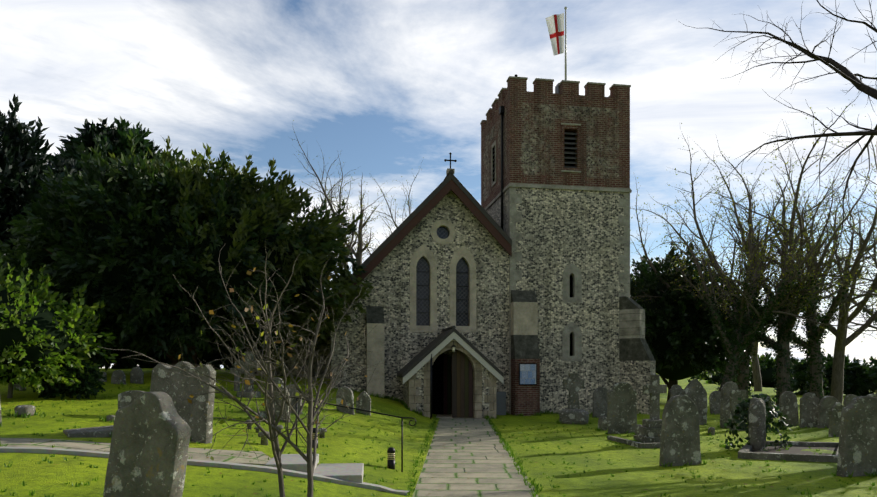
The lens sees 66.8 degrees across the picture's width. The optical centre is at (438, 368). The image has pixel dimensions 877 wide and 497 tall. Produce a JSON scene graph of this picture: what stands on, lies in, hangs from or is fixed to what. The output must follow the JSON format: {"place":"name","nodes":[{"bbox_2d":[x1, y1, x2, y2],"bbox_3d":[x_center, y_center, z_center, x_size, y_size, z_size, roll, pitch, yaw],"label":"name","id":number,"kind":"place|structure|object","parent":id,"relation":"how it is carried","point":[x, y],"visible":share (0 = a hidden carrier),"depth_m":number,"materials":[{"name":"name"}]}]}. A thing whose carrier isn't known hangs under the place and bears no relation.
{"place":"outdoors","nodes":[
{"label":"outdoors","id":0,"kind":"place"},
{"bbox_2d":[0,368,876,496],"bbox_3d":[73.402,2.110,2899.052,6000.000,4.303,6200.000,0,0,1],"label":"terrain","id":1,"kind":"structure","parent":0,"point":[42,478],"depth_m":11.40,"materials":[{"name":"green plant"}]},
{"bbox_2d":[13,384,25,390],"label":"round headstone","id":2,"kind":"object","parent":1,"relation":"on","point":[18,386],"visible":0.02,"depth_m":16.61,"materials":[{"name":"stone"}]},
{"bbox_2d":[14,405,34,416],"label":"gravestone","id":3,"kind":"object","parent":1,"relation":"on","point":[21,409],"visible":0.81,"depth_m":11.69,"materials":[{"name":"stone"}]},
{"bbox_2d":[0,94,61,286],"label":"cypress tree","id":4,"kind":"object","parent":1,"relation":"on","point":[20,148],"visible":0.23,"depth_m":32.33,"materials":[{"name":"green plant"}]},
{"bbox_2d":[0,253,117,397],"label":"tree","id":5,"kind":"object","parent":1,"relation":"on","point":[39,336],"visible":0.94,"depth_m":14.56,"materials":[{"name":"green plant"}]},
{"bbox_2d":[45,153,80,179],"bbox_3d":[-21.927,-6.181,39.572,7.819,13.047,8.366,0,0,1],"label":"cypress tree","id":6,"kind":"object","parent":1,"relation":"on","point":[71,167],"depth_m":39.29,"materials":[{"name":"green plant"}]},
{"bbox_2d":[13,280,114,364],"bbox_3d":[-19.429,-1.871,30.433,10.479,4.671,4.901,0,0,1],"label":"hedge","id":7,"kind":"object","parent":1,"relation":"on","point":[100,360],"depth_m":29.83,"materials":[{"name":"green plant"}]},
{"bbox_2d":[28,358,106,399],"bbox_3d":[-8.625,0.341,15.599,1.640,1.328,1.468,0,0,1],"label":"clipped bush","id":8,"kind":"object","parent":1,"relation":"on","point":[88,383],"visible":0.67,"depth_m":15.31,"materials":[{"name":"green plant"}]},
{"bbox_2d":[63,425,112,437],"bbox_3d":[-5.352,1.008,10.408,0.850,0.130,0.548,-4,4,-37],"label":"grave slab","id":9,"kind":"object","parent":1,"relation":"on","point":[98,432],"depth_m":10.20,"materials":[{"name":"stone"}]},
{"bbox_2d":[97,372,106,381],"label":"gravestone","id":10,"kind":"object","parent":1,"relation":"on","point":[104,374],"visible":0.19,"depth_m":20.08,"materials":[{"name":"stone"}]},
{"bbox_2d":[106,415,114,421],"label":"gravestone","id":11,"kind":"object","parent":1,"relation":"on","point":[109,417],"visible":0.67,"depth_m":11.93,"materials":[{"name":"stone"}]},
{"bbox_2d":[47,116,175,365],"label":"scots pine tree","id":12,"kind":"object","parent":1,"relation":"on","point":[117,138],"visible":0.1,"depth_m":44.56,"materials":[{"name":"green plant"}]},
{"bbox_2d":[111,370,125,383],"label":"round headstone","id":13,"kind":"object","parent":1,"relation":"on","point":[117,376],"visible":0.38,"depth_m":19.27,"materials":[{"name":"stone"}]},
{"bbox_2d":[82,344,157,368],"bbox_3d":[-16.511,-1.885,32.364,8.646,5.147,5.111,0,0,1],"label":"hedge","id":14,"kind":"object","parent":1,"relation":"on","point":[120,362],"visible":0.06,"depth_m":31.63,"materials":[{"name":"green plant"}]},
{"bbox_2d":[118,390,144,408],"bbox_3d":[-5.820,0.801,12.702,0.634,0.764,0.112,-2,-4,13],"label":"gravestone","id":15,"kind":"object","parent":1,"relation":"on","point":[126,398],"visible":0.23,"depth_m":12.69,"materials":[{"name":"stone"}]},
{"bbox_2d":[0,437,271,464],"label":"footpath","id":16,"kind":"structure","parent":1,"relation":"on","point":[221,456],"depth_m":9.28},
{"bbox_2d":[130,367,143,383],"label":"gravestone","id":17,"kind":"object","parent":1,"relation":"on","point":[137,375],"visible":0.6,"depth_m":19.64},
{"bbox_2d":[103,391,190,496],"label":"gravestone","id":18,"kind":"object","parent":1,"relation":"on","point":[149,445],"visible":1,"depth_m":4.78,"materials":[{"name":"stone"}]},
{"bbox_2d":[107,344,239,369],"bbox_3d":[-13.720,-1.949,34.373,9.806,5.002,5.014,0,0,1],"label":"hedge","id":19,"kind":"object","parent":1,"relation":"on","point":[206,356],"visible":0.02,"depth_m":33.27,"materials":[{"name":"green plant"}]},
{"bbox_2d":[150,361,215,443],"bbox_3d":[-4.140,0.636,10.701,1.226,1.506,0.173,1,-3,22],"label":"gravestone","id":20,"kind":"object","parent":1,"relation":"on","point":[164,379],"visible":0.46,"depth_m":10.54,"materials":[{"name":"stone"}]},
{"bbox_2d":[0,128,375,369],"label":"yew tree","id":21,"kind":"object","parent":1,"relation":"on","point":[128,235],"visible":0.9,"depth_m":20.06,"materials":[{"name":"green plant"}]},
{"bbox_2d":[0,446,408,494],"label":"path kerb","id":22,"kind":"structure","parent":1,"relation":"on","point":[44,450],"depth_m":8.66,"materials":[{"name":"stone"}]},
{"bbox_2d":[197,342,239,369],"bbox_3d":[-11.175,-1.917,35.300,9.120,4.980,5.092,0,0,1],"label":"hedge","id":23,"kind":"object","parent":1,"relation":"on","point":[218,363],"visible":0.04,"depth_m":33.82,"materials":[{"name":"green plant"}]},
{"bbox_2d":[230,362,243,390],"bbox_3d":[-5.725,0.344,18.910,0.419,1.088,0.100,2,1,16],"label":"latin cross","id":24,"kind":"object","parent":1,"relation":"on","point":[236,378],"visible":0.54,"depth_m":18.86,"materials":[{"name":"stone"}]},
{"bbox_2d":[97,230,384,496],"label":"bare tree","id":25,"kind":"object","parent":1,"relation":"on","point":[311,413],"visible":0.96,"depth_m":6.92,"materials":[{"name":"brown plant"}]},
{"bbox_2d":[237,352,260,397],"bbox_3d":[-5.010,0.202,17.577,0.614,1.284,0.450,0,0,19],"label":"latin cross","id":26,"kind":"object","parent":1,"relation":"on","point":[249,389],"visible":0.5,"depth_m":17.51,"materials":[{"name":"stone"}]},
{"bbox_2d":[169,254,351,496],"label":"bare tree","id":27,"kind":"object","parent":1,"relation":"on","point":[276,450],"visible":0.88,"depth_m":6.84,"materials":[{"name":"brown plant"}]},
{"bbox_2d":[257,411,265,418],"bbox_3d":[-3.748,1.004,14.124,0.151,0.186,0.223,0,0,28],"label":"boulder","id":28,"kind":"object","parent":1,"relation":"on","point":[262,413],"visible":0.5,"depth_m":14.06,"materials":[{"name":"stone"}]},
{"bbox_2d":[258,431,269,444],"bbox_3d":[-2.878,1.175,10.995,0.196,0.266,0.206,0,0,1],"label":"footstone","id":29,"kind":"object","parent":1,"relation":"on","point":[264,439],"visible":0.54,"depth_m":10.94,"materials":[{"name":"stone"}]},
{"bbox_2d":[265,384,290,421],"bbox_3d":[-3.396,0.846,14.071,0.564,1.028,0.137,6,6,18],"label":"round headstone","id":30,"kind":"object","parent":1,"relation":"on","point":[276,410],"visible":0.21,"depth_m":13.99,"materials":[{"name":"stone"}]},
{"bbox_2d":[274,377,283,385],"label":"gravestone","id":31,"kind":"object","parent":1,"relation":"on","point":[279,380],"visible":0.17,"depth_m":17.19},
{"bbox_2d":[265,454,318,472],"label":"step slab","id":32,"kind":"structure","parent":1,"relation":"on","point":[296,462],"depth_m":9.25,"materials":[{"name":"stone"}]},
{"bbox_2d":[286,384,302,413],"bbox_3d":[-3.367,0.817,15.342,0.467,0.908,0.112,-2,-4,12],"label":"gravestone","id":33,"kind":"object","parent":1,"relation":"on","point":[293,400],"visible":0.15,"depth_m":15.29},
{"bbox_2d":[312,428,317,447],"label":"gravestone","id":34,"kind":"object","parent":1,"relation":"on","point":[313,433],"visible":0.29,"depth_m":11.45,"materials":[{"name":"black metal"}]},
{"bbox_2d":[289,156,354,291],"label":"bare tree","id":35,"kind":"object","parent":1,"relation":"on","point":[333,187],"visible":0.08,"depth_m":47.87,"materials":[{"name":"brown plant"}]},
{"bbox_2d":[318,428,326,437],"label":"gravestone","id":36,"kind":"object","parent":1,"relation":"on","point":[322,435],"visible":0.75,"depth_m":12.60,"materials":[{"name":"stone"}]},
{"bbox_2d":[313,463,363,482],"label":"stone block","id":37,"kind":"structure","parent":1,"relation":"on","point":[353,472],"depth_m":9.30,"materials":[{"name":"stone"}]},
{"bbox_2d":[292,120,391,276],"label":"bare tree","id":38,"kind":"object","parent":1,"relation":"on","point":[358,254],"visible":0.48,"depth_m":42.89,"materials":[{"name":"brown plant"}]},
{"bbox_2d":[336,387,354,414],"bbox_3d":[-2.402,0.930,17.132,0.448,0.925,0.133,-3,2,12],"label":"round headstone","id":39,"kind":"object","parent":1,"relation":"on","point":[348,399],"visible":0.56,"depth_m":17.07,"materials":[{"name":"stone"}]},
{"bbox_2d":[287,396,416,471],"bbox_3d":[-1.407,1.093,10.773,2.106,1.307,0.028,0,0,3],"label":"iron handrail","id":40,"kind":"object","parent":1,"relation":"on","point":[376,413],"visible":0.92,"depth_m":10.73,"materials":[{"name":"black"}]},
{"bbox_2d":[356,391,370,415],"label":"gothic headstone","id":41,"kind":"object","parent":1,"relation":"on","point":[363,402],"visible":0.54,"depth_m":17.55,"materials":[{"name":"stone"}]},
{"bbox_2d":[387,447,394,468],"bbox_3d":[-0.776,1.494,10.937,0.136,0.397,0.136,0,0,1],"label":"bollard light","id":42,"kind":"object","parent":1,"relation":"on","point":[391,458],"visible":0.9,"depth_m":10.89,"materials":[{"name":"black metal"}]},
{"bbox_2d":[362,157,423,254],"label":"bare tree","id":43,"kind":"object","parent":1,"relation":"on","point":[393,222],"visible":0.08,"depth_m":48.99,"materials":[{"name":"brown plant"}]},
{"bbox_2d":[0,393,843,496],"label":"fallen leaves","id":44,"kind":"object","parent":1,"relation":"on","point":[467,472],"visible":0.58,"depth_m":10.19,"materials":[{"name":"plant"}]},
{"bbox_2d":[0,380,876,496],"bbox_3d":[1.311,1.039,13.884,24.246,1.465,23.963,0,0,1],"label":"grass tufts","id":45,"kind":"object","parent":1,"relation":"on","point":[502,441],"visible":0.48,"depth_m":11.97,"materials":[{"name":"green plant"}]},
{"bbox_2d":[240,6,655,418],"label":"church","id":46,"kind":"structure","parent":1,"relation":"on","point":[510,294],"depth_m":24.81,"materials":[{"name":"stone"}]},
{"bbox_2d":[444,350,472,417],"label":"church doors","id":47,"kind":"structure","parent":46,"relation":"in","point":[458,369],"depth_m":22.82,"materials":[{"name":"brown wood"}]},
{"bbox_2d":[559,409,588,424],"bbox_3d":[4.268,1.547,20.928,0.923,0.561,0.706,0,0,22],"label":"gravestone","id":48,"kind":"object","parent":1,"relation":"on","point":[576,416],"visible":0.77,"depth_m":20.62,"materials":[{"name":"grey stone"}]},
{"bbox_2d":[563,373,583,408],"bbox_3d":[4.253,0.758,20.933,0.655,1.207,0.140,0,0,-5],"label":"celtic cross","id":49,"kind":"object","parent":48,"relation":"on","point":[573,384],"visible":0.96,"depth_m":20.86,"materials":[{"name":"stone"}]},
{"bbox_2d":[592,387,607,417],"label":"round headstone","id":50,"kind":"object","parent":1,"relation":"on","point":[599,401],"visible":0.52,"depth_m":23.33,"materials":[{"name":"stone"}]},
{"bbox_2d":[598,416,607,430],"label":"gravestone","id":51,"kind":"object","parent":1,"relation":"on","point":[602,422],"visible":0.77,"depth_m":17.89,"materials":[{"name":"stone"}]},
{"bbox_2d":[607,382,636,433],"bbox_3d":[4.737,1.143,17.174,0.808,1.582,0.111,-2,3,-13],"label":"gravestone","id":52,"kind":"object","parent":1,"relation":"on","point":[621,407],"visible":0.75,"depth_m":17.12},
{"bbox_2d":[607,435,659,447],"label":"grave kerb","id":53,"kind":"structure","parent":1,"relation":"on","point":[635,443],"depth_m":14.55,"materials":[{"name":"stone"}]},
{"bbox_2d":[634,424,641,434],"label":"gravestone","id":54,"kind":"object","parent":1,"relation":"on","point":[636,430],"visible":0.56,"depth_m":16.76,"materials":[{"name":"stone"}]},
{"bbox_2d":[637,375,666,442],"bbox_3d":[4.853,0.978,14.937,0.621,1.678,0.569,0,0,-4],"label":"stone cross","id":55,"kind":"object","parent":1,"relation":"on","point":[650,430],"depth_m":14.87,"materials":[{"name":"stone"}]},
{"bbox_2d":[669,385,683,397],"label":"gravestone","id":56,"kind":"object","parent":1,"relation":"on","point":[674,390],"visible":0.4,"depth_m":25.49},
{"bbox_2d":[659,395,701,466],"bbox_3d":[4.386,1.244,12.053,0.767,1.524,0.169,1,-2,-11],"label":"round headstone","id":57,"kind":"object","parent":1,"relation":"on","point":[680,439],"visible":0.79,"depth_m":11.98,"materials":[{"name":"stone"}]},
{"bbox_2d":[630,240,734,400],"bbox_3d":[12.282,-2.204,34.685,7.443,8.502,7.980,0,0,1],"label":"holm oak","id":58,"kind":"object","parent":1,"relation":"on","point":[681,343],"visible":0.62,"depth_m":32.49,"materials":[{"name":"green plant"}]},
{"bbox_2d":[682,379,706,424],"bbox_3d":[7.784,1.139,20.204,0.756,1.632,0.137,3,-3,-7],"label":"gothic headstone","id":59,"kind":"object","parent":1,"relation":"on","point":[694,390],"visible":0.48,"depth_m":20.17,"materials":[{"name":"stone"}]},
{"bbox_2d":[708,427,714,434],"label":"gravestone","id":60,"kind":"object","parent":1,"relation":"on","point":[711,430],"visible":0.77,"depth_m":17.41,"materials":[{"name":"stone"}]},
{"bbox_2d":[709,391,720,413],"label":"round headstone","id":61,"kind":"object","parent":1,"relation":"on","point":[714,400],"visible":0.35,"depth_m":24.54,"materials":[{"name":"stone"}]},
{"bbox_2d":[720,382,738,427],"bbox_3d":[8.396,1.181,19.181,0.558,1.595,0.126,0,1,-10],"label":"round headstone","id":62,"kind":"object","parent":1,"relation":"on","point":[727,387],"visible":0.35,"depth_m":19.11,"materials":[{"name":"stone"}]},
{"bbox_2d":[670,227,801,390],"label":"bare tree","id":63,"kind":"object","parent":1,"relation":"on","point":[757,379],"visible":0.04,"depth_m":49.14,"materials":[{"name":"brown plant"}]},
{"bbox_2d":[730,390,745,430],"bbox_3d":[8.288,1.283,18.413,0.452,1.375,0.107,2,-1,-3],"label":"gravestone","id":64,"kind":"object","parent":1,"relation":"on","point":[736,394],"visible":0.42,"depth_m":18.38,"materials":[{"name":"stone"}]},
{"bbox_2d":[687,352,802,388],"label":"hedge","id":65,"kind":"object","parent":1,"relation":"on","point":[766,362],"visible":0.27,"depth_m":124.16,"materials":[{"name":"green plant"}]},
{"bbox_2d":[649,123,843,399],"bbox_3d":[15.194,-4.758,32.772,8.474,13.711,12.011,0,0,33],"label":"bare tree","id":66,"kind":"object","parent":1,"relation":"on","point":[743,377],"visible":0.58,"depth_m":30.61,"materials":[{"name":"brown plant"}]},
{"bbox_2d":[630,154,874,391],"bbox_3d":[12.961,-2.881,28.483,8.951,10.161,7.486,0,0,1],"label":"bare tree","id":67,"kind":"object","parent":1,"relation":"on","point":[743,331],"visible":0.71,"depth_m":29.13,"materials":[{"name":"brown plant"}]},
{"bbox_2d":[630,81,876,406],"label":"bare tree","id":68,"kind":"object","parent":1,"relation":"on","point":[781,345],"visible":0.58,"depth_m":29.91,"materials":[{"name":"brown plant"}]},
{"bbox_2d":[748,397,765,449],"bbox_3d":[6.696,1.239,13.991,0.348,1.275,0.990,0,0,25],"label":"headstone","id":69,"kind":"object","parent":1,"relation":"on","point":[757,423],"visible":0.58,"depth_m":13.59,"materials":[{"name":"grey stone"}]},
{"bbox_2d":[724,393,792,450],"bbox_3d":[6.719,1.121,14.002,1.451,1.229,0.762,0,0,1],"label":"ivy on stone","id":70,"kind":"object","parent":1,"relation":"on","point":[739,410],"visible":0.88,"depth_m":13.91,"materials":[{"name":"green plant"}]},
{"bbox_2d":[759,394,772,422],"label":"round headstone","id":71,"kind":"object","parent":1,"relation":"on","point":[769,405],"visible":0.1,"depth_m":21.38,"materials":[{"name":"stone"}]},
{"bbox_2d":[675,128,876,401],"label":"bare tree","id":72,"kind":"object","parent":1,"relation":"on","point":[813,348],"visible":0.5,"depth_m":30.30,"materials":[{"name":"brown plant"}]},
{"bbox_2d":[680,0,876,278],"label":"tree","id":73,"kind":"object","parent":1,"relation":"on","point":[850,76],"visible":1,"depth_m":10.93,"materials":[{"name":"brown plant"}]},
{"bbox_2d":[738,441,838,462],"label":"grave kerb","id":74,"kind":"structure","parent":1,"relation":"on","point":[744,452],"depth_m":12.38,"materials":[{"name":"stone"}]},
{"bbox_2d":[779,391,798,425],"bbox_3d":[10.286,1.308,19.533,0.530,1.282,0.107,-2,-2,-2],"label":"round headstone","id":75,"kind":"object","parent":1,"relation":"on","point":[788,405],"visible":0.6,"depth_m":19.49,"materials":[{"name":"stone"}]},
{"bbox_2d":[751,446,837,454],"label":"grave slab","id":76,"kind":"structure","parent":1,"relation":"on","point":[793,449],"depth_m":13.60,"materials":[{"name":"grey stone"}]},
{"bbox_2d":[799,393,818,427],"bbox_3d":[10.606,1.317,19.035,0.559,1.248,0.122,0,0,-6],"label":"gravestone","id":77,"kind":"object","parent":1,"relation":"on","point":[809,404],"visible":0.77,"depth_m":18.98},
{"bbox_2d":[766,166,876,404],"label":"bare tree","id":78,"kind":"object","parent":1,"relation":"on","point":[842,341],"visible":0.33,"depth_m":31.98,"materials":[{"name":"brown plant"}]},
{"bbox_2d":[817,396,838,427],"bbox_3d":[10.980,1.354,18.736,0.545,1.158,0.139,2,3,1],"label":"round headstone","id":79,"kind":"object","parent":1,"relation":"on","point":[826,403],"visible":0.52,"depth_m":18.67,"materials":[{"name":"stone"}]},
{"bbox_2d":[790,353,876,396],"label":"hedge","id":80,"kind":"object","parent":1,"relation":"on","point":[857,376],"visible":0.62,"depth_m":41.25,"materials":[{"name":"green plant"}]},
{"bbox_2d":[828,402,843,436],"bbox_3d":[9.977,1.404,16.633,0.404,1.105,0.127,2,-2,-6],"label":"gravestone","id":81,"kind":"object","parent":1,"relation":"on","point":[835,410],"visible":0.48,"depth_m":16.58,"materials":[{"name":"stone"}]},
{"bbox_2d":[815,116,876,334],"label":"bare tree","id":82,"kind":"object","parent":1,"relation":"on","point":[866,307],"visible":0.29,"depth_m":32.72,"materials":[{"name":"brown plant"}]},
{"bbox_2d":[823,181,876,311],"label":"bare tree","id":83,"kind":"object","parent":1,"relation":"on","point":[861,291],"visible":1,"depth_m":13.86,"materials":[{"name":"brown plant"}]},
{"bbox_2d":[843,394,856,406],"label":"round headstone","id":84,"kind":"object","parent":1,"relation":"on","point":[848,399],"visible":0.21,"depth_m":19.63,"materials":[{"name":"stone"}]},
{"bbox_2d":[836,396,876,476],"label":"gravestone","id":85,"kind":"object","parent":1,"relation":"on","point":[857,452],"visible":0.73,"depth_m":10.36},
{"bbox_2d":[866,356,876,393],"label":"hedge","id":86,"kind":"object","parent":1,"relation":"on","point":[872,360],"visible":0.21,"depth_m":43.35,"materials":[{"name":"green plant"}]},
{"bbox_2d":[0,0,876,367],"label":"sky","id":87,"kind":"structure","parent":0,"point":[382,86],"materials":[{"name":"blue"}]},
{"bbox_2d":[412,418,537,496],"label":"path paving","id":88,"kind":"structure","parent":0,"point":[474,449],"depth_m":11.55,"materials":[{"name":"grey stone"}]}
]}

